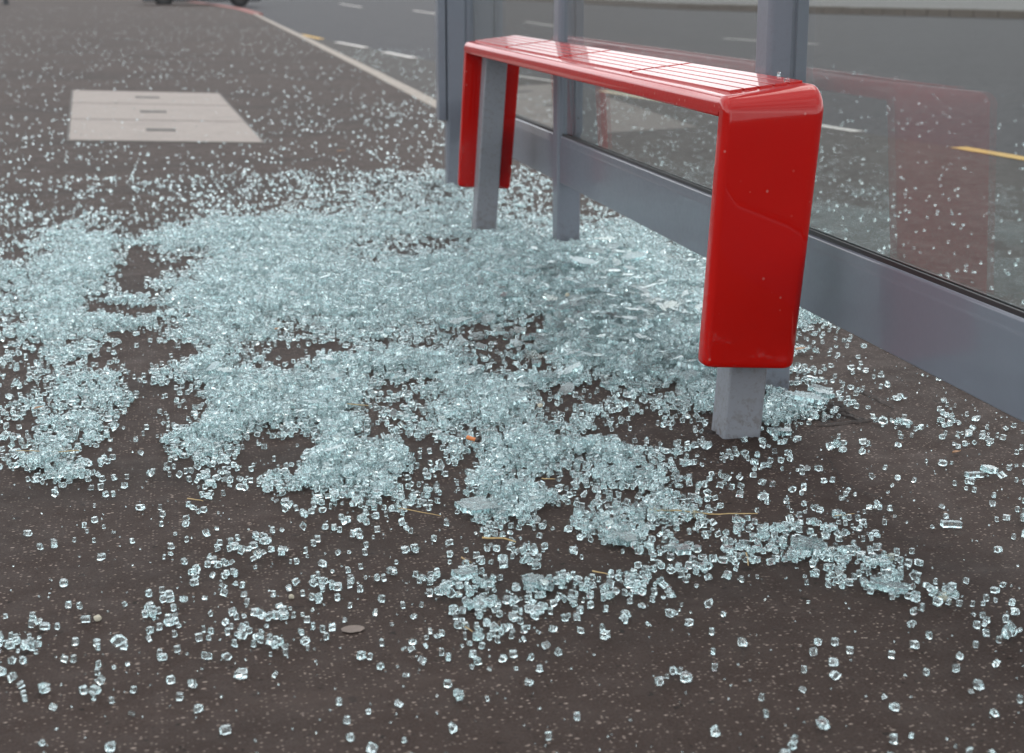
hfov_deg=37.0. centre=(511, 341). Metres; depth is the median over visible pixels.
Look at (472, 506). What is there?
glass shard
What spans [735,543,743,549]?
glass fragment
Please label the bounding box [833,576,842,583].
glass fragment
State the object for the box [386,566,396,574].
glass fragment
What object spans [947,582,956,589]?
glass fragment
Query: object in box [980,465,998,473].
glass shard
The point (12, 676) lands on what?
glass fragment
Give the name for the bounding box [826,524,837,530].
glass fragment
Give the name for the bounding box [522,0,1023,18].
kerb
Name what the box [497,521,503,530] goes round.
glass fragment
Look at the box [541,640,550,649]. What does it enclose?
glass fragment
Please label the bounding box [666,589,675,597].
glass fragment
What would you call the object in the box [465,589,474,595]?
glass fragment
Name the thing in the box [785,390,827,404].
glass shard
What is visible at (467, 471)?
glass fragment
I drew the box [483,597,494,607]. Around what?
glass fragment
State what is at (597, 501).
glass fragment
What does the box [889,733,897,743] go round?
glass fragment
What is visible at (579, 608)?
glass fragment
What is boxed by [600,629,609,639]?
glass fragment
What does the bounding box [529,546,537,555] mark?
glass fragment
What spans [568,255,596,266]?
glass shard
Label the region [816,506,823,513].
glass fragment
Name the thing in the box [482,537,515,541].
straw
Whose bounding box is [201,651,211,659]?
glass fragment
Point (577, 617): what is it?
glass fragment
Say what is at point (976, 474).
glass shard
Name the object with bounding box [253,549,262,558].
glass fragment
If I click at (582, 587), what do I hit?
glass fragment
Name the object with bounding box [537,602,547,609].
glass fragment
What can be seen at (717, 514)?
straw
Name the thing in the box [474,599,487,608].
glass fragment
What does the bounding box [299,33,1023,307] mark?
bus bay
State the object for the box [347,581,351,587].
glass fragment
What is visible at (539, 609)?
glass fragment
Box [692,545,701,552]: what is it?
glass fragment
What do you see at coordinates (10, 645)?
glass fragment
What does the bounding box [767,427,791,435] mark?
glass shard
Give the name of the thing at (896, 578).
glass fragment
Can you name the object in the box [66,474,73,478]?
glass fragment
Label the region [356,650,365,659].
glass fragment
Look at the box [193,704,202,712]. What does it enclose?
glass fragment
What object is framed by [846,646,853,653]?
glass fragment
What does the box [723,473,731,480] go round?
glass fragment
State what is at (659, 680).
glass fragment
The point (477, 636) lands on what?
glass fragment
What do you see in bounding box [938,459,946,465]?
glass fragment
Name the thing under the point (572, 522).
glass fragment
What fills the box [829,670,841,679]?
glass fragment
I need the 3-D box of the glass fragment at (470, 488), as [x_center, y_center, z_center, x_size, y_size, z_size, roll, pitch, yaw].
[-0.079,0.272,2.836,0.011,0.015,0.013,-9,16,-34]
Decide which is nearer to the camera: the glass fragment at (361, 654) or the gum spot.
the glass fragment at (361, 654)
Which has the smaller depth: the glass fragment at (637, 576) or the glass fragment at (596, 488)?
the glass fragment at (637, 576)
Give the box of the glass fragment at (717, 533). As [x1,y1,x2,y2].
[714,530,720,536]
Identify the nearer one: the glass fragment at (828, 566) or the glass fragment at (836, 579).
the glass fragment at (836, 579)
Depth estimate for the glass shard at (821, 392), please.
3.47 m
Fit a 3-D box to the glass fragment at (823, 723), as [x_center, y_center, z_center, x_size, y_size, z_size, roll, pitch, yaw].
[0.394,0.485,1.937,0.016,0.010,0.020,-3,13,-12]
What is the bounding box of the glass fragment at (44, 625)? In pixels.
[39,622,49,629]
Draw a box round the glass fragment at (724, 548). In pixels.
[720,544,732,552]
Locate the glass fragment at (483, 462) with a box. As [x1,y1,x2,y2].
[479,459,487,465]
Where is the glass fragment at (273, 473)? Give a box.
[269,469,276,478]
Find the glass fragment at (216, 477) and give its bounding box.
[212,474,220,480]
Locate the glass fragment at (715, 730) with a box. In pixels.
[710,725,719,736]
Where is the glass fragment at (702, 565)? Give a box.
[698,562,707,569]
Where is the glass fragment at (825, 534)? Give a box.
[821,531,829,538]
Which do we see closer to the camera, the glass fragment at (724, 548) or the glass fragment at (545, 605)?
the glass fragment at (545, 605)
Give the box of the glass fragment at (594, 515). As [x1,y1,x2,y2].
[589,513,598,519]
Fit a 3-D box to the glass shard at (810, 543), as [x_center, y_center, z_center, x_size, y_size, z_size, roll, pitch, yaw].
[0.493,0.338,2.539,0.062,0.016,0.050,4,14,16]
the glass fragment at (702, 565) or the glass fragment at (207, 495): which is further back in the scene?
the glass fragment at (207, 495)
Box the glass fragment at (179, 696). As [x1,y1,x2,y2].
[176,692,182,700]
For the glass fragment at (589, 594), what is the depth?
2.34 m
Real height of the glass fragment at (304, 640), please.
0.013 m
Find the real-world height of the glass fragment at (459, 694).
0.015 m
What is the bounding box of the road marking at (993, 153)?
[950,147,1023,159]
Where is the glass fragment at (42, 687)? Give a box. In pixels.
[37,682,47,693]
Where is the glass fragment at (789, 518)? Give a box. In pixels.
[785,514,793,523]
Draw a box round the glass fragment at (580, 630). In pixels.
[577,627,583,633]
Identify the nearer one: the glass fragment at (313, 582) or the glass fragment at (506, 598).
the glass fragment at (506, 598)
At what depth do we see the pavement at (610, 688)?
2.53 m
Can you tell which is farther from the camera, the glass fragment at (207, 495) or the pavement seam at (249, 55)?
the pavement seam at (249, 55)
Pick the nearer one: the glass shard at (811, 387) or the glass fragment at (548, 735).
the glass fragment at (548, 735)
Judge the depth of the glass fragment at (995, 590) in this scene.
2.36 m
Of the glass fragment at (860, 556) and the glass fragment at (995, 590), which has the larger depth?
the glass fragment at (860, 556)
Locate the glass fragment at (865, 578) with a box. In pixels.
[859,577,868,582]
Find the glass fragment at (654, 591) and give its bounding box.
[651,587,657,595]
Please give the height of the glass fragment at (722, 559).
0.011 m
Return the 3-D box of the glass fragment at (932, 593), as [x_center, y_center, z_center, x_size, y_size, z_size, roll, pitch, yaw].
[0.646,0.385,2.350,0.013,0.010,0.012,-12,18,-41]
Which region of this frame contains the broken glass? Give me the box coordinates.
[0,7,1023,752]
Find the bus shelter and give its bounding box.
[435,0,1023,421]
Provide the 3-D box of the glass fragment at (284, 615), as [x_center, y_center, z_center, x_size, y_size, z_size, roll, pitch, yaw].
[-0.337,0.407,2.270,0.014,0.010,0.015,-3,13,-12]
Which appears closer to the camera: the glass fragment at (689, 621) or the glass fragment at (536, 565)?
the glass fragment at (689, 621)
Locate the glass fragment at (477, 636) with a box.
[473,632,481,640]
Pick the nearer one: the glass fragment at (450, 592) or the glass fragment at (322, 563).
the glass fragment at (450, 592)
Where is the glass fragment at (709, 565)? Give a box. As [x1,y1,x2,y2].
[704,561,712,569]
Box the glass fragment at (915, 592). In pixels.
[911,591,919,594]
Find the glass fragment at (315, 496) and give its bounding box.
[313,494,323,499]
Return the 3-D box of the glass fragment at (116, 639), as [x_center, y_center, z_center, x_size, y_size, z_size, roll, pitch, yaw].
[-0.558,0.425,2.174,0.024,0.017,0.011,-8,16,-32]
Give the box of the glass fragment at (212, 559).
[206,556,216,563]
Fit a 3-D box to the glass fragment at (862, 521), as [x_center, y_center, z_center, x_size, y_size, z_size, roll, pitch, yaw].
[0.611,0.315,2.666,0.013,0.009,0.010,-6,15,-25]
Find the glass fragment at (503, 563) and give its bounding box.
[499,560,507,568]
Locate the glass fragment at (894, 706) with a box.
[889,702,899,711]
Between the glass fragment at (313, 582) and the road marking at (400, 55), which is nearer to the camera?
the glass fragment at (313, 582)
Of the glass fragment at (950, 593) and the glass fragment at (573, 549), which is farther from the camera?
the glass fragment at (573, 549)
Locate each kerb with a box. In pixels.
[192,2,262,15]
[254,14,435,107]
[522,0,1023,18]
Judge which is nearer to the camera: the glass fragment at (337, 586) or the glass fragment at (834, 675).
the glass fragment at (834, 675)
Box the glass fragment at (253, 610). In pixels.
[251,608,256,615]
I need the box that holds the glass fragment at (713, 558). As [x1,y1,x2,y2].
[709,554,717,561]
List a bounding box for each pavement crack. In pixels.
[819,383,893,423]
[819,411,889,502]
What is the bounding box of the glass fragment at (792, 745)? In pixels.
[788,740,796,749]
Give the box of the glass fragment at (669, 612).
[665,608,674,616]
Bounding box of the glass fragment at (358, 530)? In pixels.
[353,528,361,534]
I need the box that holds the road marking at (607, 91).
[601,90,654,100]
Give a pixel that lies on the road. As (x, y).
(972, 65)
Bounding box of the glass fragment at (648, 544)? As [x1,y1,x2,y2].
[643,541,653,548]
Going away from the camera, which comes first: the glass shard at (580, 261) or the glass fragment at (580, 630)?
the glass fragment at (580, 630)
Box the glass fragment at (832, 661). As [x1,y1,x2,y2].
[828,657,838,666]
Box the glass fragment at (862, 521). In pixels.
[859,519,866,524]
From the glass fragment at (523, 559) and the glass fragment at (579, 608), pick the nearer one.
the glass fragment at (579, 608)
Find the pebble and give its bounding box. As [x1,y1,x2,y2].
[93,615,101,620]
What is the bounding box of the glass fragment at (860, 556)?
[857,553,864,559]
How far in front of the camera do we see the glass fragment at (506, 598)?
2.32 m
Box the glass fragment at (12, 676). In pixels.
[7,672,17,681]
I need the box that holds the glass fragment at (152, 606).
[147,604,156,609]
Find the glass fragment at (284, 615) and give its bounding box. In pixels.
[280,611,288,619]
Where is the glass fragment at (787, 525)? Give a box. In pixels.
[784,522,793,531]
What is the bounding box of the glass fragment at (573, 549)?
[569,546,577,554]
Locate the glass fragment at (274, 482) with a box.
[271,480,281,485]
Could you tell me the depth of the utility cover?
10.52 m
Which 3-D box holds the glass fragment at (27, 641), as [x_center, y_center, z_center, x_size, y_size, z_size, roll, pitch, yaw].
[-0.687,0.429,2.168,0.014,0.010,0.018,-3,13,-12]
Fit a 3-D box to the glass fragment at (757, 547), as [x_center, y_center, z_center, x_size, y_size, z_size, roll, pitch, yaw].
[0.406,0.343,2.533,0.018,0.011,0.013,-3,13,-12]
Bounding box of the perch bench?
[458,35,823,438]
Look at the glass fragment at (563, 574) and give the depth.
2.41 m
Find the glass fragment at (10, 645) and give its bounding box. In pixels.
[5,641,14,648]
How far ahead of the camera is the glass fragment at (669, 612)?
2.27 m
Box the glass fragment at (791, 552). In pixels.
[787,550,795,554]
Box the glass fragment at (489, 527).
[485,525,492,530]
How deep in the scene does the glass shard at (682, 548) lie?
2.52 m
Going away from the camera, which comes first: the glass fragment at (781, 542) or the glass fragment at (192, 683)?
the glass fragment at (192, 683)
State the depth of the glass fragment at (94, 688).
2.03 m
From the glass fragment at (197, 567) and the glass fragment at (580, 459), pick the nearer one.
the glass fragment at (197, 567)
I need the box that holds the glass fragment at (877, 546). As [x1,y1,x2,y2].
[873,543,881,550]
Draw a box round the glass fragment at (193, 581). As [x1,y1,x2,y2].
[189,578,198,585]
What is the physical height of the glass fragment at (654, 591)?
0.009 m
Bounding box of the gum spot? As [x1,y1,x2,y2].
[341,625,364,632]
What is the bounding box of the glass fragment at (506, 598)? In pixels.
[502,595,511,603]
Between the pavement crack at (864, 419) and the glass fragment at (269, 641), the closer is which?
the glass fragment at (269, 641)
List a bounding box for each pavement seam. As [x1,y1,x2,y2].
[65,72,227,73]
[90,39,135,39]
[225,55,272,55]
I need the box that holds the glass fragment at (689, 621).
[684,618,693,625]
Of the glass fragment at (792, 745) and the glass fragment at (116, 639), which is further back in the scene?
the glass fragment at (116, 639)
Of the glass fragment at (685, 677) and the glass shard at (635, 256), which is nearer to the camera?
the glass fragment at (685, 677)
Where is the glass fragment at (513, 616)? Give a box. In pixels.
[508,612,517,621]
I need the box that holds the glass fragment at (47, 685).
[39,683,50,692]
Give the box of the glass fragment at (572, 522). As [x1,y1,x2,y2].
[570,520,579,526]
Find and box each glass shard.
[451,567,477,580]
[454,496,500,515]
[523,573,548,590]
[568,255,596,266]
[594,236,614,241]
[608,530,638,546]
[621,251,646,261]
[674,543,690,555]
[693,374,715,381]
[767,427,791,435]
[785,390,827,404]
[790,535,827,553]
[808,384,830,390]
[812,389,834,397]
[868,577,909,594]
[940,520,961,527]
[965,471,984,477]
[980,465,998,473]
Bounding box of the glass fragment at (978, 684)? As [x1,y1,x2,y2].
[973,679,983,689]
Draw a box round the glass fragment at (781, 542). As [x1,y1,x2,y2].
[779,540,786,546]
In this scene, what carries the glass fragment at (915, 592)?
on the pavement at (610, 688)
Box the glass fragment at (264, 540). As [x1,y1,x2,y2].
[259,536,270,544]
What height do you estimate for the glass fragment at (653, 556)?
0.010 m
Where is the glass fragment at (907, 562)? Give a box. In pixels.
[904,558,911,566]
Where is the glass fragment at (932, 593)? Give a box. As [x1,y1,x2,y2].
[929,588,936,596]
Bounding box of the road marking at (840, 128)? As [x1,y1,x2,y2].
[822,125,860,131]
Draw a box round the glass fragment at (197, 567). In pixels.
[192,564,200,573]
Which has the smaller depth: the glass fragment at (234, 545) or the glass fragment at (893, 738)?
the glass fragment at (893, 738)
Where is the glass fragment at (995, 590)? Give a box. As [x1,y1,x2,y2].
[990,586,1000,593]
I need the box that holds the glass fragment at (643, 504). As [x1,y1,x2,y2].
[639,503,646,507]
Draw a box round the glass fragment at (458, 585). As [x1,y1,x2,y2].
[455,581,463,588]
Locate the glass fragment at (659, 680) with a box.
[655,676,663,685]
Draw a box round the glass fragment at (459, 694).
[455,689,463,700]
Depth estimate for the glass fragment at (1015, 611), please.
2.28 m
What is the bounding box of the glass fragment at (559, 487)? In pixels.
[555,484,562,491]
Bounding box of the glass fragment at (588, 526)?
[586,522,591,530]
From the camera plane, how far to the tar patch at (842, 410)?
3.34 m
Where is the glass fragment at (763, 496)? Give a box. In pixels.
[758,492,768,499]
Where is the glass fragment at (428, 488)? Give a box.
[423,486,432,491]
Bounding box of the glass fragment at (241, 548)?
[238,545,244,553]
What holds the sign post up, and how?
on the pavement at (610, 688)
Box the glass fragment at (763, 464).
[760,462,766,467]
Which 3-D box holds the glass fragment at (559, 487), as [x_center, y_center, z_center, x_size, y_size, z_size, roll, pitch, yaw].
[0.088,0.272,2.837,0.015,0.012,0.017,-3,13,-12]
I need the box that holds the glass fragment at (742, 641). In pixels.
[738,637,747,645]
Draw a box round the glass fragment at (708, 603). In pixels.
[704,598,712,607]
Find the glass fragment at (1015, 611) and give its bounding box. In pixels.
[1011,607,1019,614]
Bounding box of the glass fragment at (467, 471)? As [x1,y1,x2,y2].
[465,469,474,474]
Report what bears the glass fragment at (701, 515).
on the pavement at (610, 688)
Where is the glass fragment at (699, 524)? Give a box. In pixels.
[695,521,702,528]
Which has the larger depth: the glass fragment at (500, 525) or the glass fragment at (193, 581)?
the glass fragment at (500, 525)
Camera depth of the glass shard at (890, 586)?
2.36 m
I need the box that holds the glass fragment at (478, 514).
[474,512,483,516]
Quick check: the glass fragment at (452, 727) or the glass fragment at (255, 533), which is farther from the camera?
the glass fragment at (255, 533)
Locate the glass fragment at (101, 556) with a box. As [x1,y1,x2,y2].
[97,553,105,560]
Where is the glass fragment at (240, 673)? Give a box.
[233,668,247,679]
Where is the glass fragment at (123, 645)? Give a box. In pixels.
[120,641,127,649]
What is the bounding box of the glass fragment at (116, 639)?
[110,634,126,646]
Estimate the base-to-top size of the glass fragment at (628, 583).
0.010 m
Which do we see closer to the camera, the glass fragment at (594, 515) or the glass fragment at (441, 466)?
the glass fragment at (594, 515)
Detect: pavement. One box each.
[0,0,1023,752]
[625,0,1023,9]
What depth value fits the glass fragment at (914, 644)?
2.17 m
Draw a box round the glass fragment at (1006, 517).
[1002,514,1010,520]
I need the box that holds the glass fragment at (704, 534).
[701,530,708,538]
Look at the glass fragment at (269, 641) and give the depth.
2.17 m
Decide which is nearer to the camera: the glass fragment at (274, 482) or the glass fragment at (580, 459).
the glass fragment at (274, 482)
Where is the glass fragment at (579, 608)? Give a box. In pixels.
[576,605,583,613]
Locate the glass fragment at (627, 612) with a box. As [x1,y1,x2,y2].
[621,609,630,617]
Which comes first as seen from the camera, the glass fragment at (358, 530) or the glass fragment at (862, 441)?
the glass fragment at (358, 530)
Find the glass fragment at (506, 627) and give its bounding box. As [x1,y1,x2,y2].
[501,624,509,631]
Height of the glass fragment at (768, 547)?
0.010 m
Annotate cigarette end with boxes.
[466,435,479,442]
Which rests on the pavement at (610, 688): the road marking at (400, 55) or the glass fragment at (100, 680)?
the glass fragment at (100, 680)
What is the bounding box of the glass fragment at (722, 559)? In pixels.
[718,556,727,563]
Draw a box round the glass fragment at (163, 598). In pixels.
[160,594,166,602]
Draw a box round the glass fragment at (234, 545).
[229,542,238,549]
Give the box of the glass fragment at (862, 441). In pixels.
[859,438,866,444]
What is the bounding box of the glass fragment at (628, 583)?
[624,580,633,588]
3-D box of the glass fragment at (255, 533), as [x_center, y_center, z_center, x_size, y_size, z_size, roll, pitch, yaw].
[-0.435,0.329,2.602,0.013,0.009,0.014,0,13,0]
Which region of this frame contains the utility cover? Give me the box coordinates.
[66,90,265,143]
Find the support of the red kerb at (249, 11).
on the road
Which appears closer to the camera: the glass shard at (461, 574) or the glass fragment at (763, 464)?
the glass shard at (461, 574)
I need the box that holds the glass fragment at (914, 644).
[910,640,919,648]
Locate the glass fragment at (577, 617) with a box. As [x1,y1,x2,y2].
[573,613,580,620]
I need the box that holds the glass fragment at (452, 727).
[449,721,456,733]
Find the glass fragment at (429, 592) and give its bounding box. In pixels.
[427,588,432,596]
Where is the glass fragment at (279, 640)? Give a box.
[276,637,283,645]
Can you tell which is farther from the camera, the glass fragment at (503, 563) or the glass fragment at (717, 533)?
the glass fragment at (717, 533)
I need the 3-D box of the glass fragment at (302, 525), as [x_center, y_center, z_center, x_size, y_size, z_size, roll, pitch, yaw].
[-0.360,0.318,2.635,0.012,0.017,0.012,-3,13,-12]
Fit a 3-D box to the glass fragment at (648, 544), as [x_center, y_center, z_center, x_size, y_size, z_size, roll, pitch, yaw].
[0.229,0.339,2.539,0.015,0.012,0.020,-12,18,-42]
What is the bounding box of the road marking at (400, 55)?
[383,52,417,57]
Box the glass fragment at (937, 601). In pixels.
[933,597,943,606]
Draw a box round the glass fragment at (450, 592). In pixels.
[444,587,456,597]
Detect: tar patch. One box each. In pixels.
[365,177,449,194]
[703,430,757,440]
[785,392,866,422]
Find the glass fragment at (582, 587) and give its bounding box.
[579,584,587,590]
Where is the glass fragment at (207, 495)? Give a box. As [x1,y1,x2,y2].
[204,492,211,498]
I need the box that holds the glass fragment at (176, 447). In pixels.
[173,444,178,452]
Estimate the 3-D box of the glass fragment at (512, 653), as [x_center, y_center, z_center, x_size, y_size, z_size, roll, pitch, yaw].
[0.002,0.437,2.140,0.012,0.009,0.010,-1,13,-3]
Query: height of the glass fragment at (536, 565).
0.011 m
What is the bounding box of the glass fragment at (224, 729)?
[219,724,230,734]
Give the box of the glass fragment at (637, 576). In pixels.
[630,573,639,580]
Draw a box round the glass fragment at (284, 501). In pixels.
[280,498,288,505]
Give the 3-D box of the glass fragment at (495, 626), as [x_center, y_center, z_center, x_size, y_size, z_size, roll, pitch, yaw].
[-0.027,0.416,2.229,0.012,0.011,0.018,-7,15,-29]
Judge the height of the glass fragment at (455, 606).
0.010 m
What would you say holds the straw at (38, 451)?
on the pavement at (610, 688)
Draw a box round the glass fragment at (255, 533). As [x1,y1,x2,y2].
[252,531,259,537]
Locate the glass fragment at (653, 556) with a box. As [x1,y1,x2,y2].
[650,552,656,560]
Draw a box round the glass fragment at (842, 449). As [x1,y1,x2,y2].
[839,446,846,451]
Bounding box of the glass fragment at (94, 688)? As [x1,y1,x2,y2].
[88,684,100,693]
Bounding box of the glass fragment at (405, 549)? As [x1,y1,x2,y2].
[401,546,409,553]
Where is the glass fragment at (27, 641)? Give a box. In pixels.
[22,638,31,649]
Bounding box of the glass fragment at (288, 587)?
[286,584,291,590]
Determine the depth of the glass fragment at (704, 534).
2.59 m
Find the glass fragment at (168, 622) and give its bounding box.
[163,618,174,625]
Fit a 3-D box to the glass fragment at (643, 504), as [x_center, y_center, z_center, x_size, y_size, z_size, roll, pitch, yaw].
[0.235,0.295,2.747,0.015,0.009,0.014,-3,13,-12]
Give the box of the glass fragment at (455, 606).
[449,604,457,611]
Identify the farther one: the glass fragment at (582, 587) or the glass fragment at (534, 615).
the glass fragment at (582, 587)
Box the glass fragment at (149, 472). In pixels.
[146,469,154,476]
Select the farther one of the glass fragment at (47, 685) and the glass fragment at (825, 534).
the glass fragment at (825, 534)
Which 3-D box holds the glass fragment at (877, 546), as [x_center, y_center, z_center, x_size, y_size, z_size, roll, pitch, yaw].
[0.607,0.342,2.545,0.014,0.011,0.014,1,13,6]
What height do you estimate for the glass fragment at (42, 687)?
0.014 m
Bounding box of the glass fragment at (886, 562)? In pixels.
[879,559,890,566]
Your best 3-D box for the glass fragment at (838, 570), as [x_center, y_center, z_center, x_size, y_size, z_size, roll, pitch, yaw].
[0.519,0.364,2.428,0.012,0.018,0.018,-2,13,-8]
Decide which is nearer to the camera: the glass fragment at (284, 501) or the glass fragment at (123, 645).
the glass fragment at (123, 645)
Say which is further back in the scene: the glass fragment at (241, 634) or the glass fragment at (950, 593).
the glass fragment at (950, 593)
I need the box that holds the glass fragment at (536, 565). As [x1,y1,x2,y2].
[532,561,540,569]
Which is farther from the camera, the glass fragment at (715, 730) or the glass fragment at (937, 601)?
the glass fragment at (937, 601)
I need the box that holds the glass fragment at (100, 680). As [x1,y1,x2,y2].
[94,675,105,685]
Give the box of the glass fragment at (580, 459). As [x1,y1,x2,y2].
[576,456,583,462]
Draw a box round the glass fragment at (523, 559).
[520,556,526,563]
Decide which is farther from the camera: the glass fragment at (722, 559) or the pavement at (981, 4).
the pavement at (981, 4)
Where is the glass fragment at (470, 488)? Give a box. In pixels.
[466,484,472,491]
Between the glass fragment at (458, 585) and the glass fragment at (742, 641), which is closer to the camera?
the glass fragment at (742, 641)
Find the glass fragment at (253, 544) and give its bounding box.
[249,541,257,548]
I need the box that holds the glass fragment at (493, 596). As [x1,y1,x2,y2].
[488,594,497,601]
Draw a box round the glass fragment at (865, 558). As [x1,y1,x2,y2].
[863,556,871,562]
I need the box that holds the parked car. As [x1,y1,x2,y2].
[142,0,259,6]
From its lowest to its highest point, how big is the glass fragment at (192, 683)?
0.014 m
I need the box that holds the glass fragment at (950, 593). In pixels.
[945,590,953,597]
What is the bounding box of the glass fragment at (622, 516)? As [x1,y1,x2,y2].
[618,514,625,520]
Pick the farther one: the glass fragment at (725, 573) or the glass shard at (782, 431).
the glass shard at (782, 431)
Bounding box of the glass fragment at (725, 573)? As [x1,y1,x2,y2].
[723,570,731,578]
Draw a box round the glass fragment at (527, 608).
[524,604,532,612]
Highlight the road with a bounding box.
[202,0,1023,155]
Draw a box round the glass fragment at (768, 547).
[765,544,775,551]
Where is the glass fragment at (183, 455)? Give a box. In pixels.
[179,453,189,457]
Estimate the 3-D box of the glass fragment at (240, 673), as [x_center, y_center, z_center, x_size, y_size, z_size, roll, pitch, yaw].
[-0.369,0.452,2.080,0.020,0.010,0.020,-3,13,-12]
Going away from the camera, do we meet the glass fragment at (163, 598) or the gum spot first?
the gum spot
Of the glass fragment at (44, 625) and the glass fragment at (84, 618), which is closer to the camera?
the glass fragment at (44, 625)
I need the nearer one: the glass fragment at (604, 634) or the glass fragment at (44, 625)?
the glass fragment at (604, 634)
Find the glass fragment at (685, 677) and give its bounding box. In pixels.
[680,672,691,682]
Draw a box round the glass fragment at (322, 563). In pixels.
[318,559,326,566]
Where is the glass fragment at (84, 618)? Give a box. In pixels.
[80,615,90,622]
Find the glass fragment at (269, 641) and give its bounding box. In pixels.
[266,638,273,645]
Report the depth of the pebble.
2.26 m
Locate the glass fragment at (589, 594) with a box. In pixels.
[586,591,593,598]
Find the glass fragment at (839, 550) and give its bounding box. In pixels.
[837,546,847,555]
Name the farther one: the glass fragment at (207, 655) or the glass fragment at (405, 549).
the glass fragment at (405, 549)
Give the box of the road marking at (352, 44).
[335,42,368,47]
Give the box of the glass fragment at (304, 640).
[300,636,309,644]
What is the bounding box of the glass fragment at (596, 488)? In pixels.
[592,485,600,492]
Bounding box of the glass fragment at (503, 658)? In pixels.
[498,654,507,662]
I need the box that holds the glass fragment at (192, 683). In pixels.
[188,679,196,687]
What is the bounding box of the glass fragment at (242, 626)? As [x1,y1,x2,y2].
[237,623,246,630]
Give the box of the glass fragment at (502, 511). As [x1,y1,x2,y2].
[496,508,508,516]
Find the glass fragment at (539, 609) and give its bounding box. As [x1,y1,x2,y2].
[532,605,543,614]
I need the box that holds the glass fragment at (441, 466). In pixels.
[438,463,444,470]
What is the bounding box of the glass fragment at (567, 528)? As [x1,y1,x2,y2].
[564,525,571,531]
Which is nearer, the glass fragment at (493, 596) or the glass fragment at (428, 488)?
the glass fragment at (493, 596)
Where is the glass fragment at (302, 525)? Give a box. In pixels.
[299,521,305,530]
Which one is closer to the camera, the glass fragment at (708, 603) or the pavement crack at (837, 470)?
the glass fragment at (708, 603)
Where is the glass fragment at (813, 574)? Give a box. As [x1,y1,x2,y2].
[810,571,818,576]
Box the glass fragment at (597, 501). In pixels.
[592,499,601,505]
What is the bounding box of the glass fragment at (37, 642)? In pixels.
[32,639,41,646]
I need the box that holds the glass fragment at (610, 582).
[606,579,613,587]
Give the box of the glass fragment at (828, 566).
[823,563,833,570]
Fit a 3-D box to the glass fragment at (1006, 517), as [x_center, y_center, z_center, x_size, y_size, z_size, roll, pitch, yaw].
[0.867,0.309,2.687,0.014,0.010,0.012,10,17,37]
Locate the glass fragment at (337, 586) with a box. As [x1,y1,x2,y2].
[333,582,341,590]
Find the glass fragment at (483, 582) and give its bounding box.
[480,578,486,586]
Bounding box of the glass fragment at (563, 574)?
[560,572,570,576]
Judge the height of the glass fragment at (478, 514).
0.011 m
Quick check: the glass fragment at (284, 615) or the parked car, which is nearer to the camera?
the glass fragment at (284, 615)
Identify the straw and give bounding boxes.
[16,450,78,451]
[399,508,440,515]
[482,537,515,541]
[647,510,757,514]
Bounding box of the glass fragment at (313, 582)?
[309,578,317,586]
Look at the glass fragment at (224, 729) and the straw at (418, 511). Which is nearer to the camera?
the glass fragment at (224, 729)
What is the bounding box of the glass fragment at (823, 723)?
[816,718,829,729]
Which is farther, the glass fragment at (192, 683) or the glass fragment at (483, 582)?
the glass fragment at (483, 582)
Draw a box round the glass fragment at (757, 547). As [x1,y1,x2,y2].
[752,544,761,551]
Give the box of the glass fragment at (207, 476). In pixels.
[203,474,209,481]
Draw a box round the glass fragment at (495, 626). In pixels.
[489,622,499,630]
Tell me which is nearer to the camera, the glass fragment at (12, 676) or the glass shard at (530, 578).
the glass fragment at (12, 676)
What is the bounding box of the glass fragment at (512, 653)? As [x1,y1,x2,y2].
[509,649,517,657]
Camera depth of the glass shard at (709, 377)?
3.56 m
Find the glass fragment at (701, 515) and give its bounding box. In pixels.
[695,513,703,520]
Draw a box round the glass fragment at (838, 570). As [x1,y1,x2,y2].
[835,565,842,575]
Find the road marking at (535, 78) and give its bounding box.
[519,75,552,81]
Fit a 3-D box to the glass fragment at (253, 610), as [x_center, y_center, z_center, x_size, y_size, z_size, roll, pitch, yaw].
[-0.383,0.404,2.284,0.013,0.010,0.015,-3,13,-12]
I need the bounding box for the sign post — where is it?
[3,0,8,4]
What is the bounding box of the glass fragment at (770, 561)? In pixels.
[766,558,774,565]
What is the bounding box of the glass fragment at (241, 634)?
[237,630,247,638]
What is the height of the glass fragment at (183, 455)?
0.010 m
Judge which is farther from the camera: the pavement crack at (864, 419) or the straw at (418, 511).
the pavement crack at (864, 419)
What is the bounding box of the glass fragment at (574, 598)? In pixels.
[569,597,577,603]
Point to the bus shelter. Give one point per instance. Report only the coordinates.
(967, 339)
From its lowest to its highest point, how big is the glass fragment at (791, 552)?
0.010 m
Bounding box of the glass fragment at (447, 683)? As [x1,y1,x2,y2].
[443,679,451,687]
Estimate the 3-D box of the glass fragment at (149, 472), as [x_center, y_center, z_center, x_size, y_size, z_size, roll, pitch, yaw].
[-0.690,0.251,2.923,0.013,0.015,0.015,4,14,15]
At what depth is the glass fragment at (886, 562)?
2.46 m
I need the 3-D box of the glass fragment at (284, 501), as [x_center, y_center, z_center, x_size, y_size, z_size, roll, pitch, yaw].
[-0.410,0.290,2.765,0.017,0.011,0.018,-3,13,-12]
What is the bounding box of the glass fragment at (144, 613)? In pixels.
[142,610,147,617]
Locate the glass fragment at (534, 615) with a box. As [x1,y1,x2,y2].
[530,610,538,619]
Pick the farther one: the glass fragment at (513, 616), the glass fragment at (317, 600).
the glass fragment at (317, 600)
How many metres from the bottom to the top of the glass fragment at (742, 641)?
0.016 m
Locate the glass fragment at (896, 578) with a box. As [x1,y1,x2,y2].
[891,575,900,580]
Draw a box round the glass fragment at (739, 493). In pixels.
[736,490,743,497]
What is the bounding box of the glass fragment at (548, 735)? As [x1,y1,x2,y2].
[545,731,551,739]
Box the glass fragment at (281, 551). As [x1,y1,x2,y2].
[277,548,284,555]
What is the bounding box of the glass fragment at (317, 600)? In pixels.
[315,594,321,603]

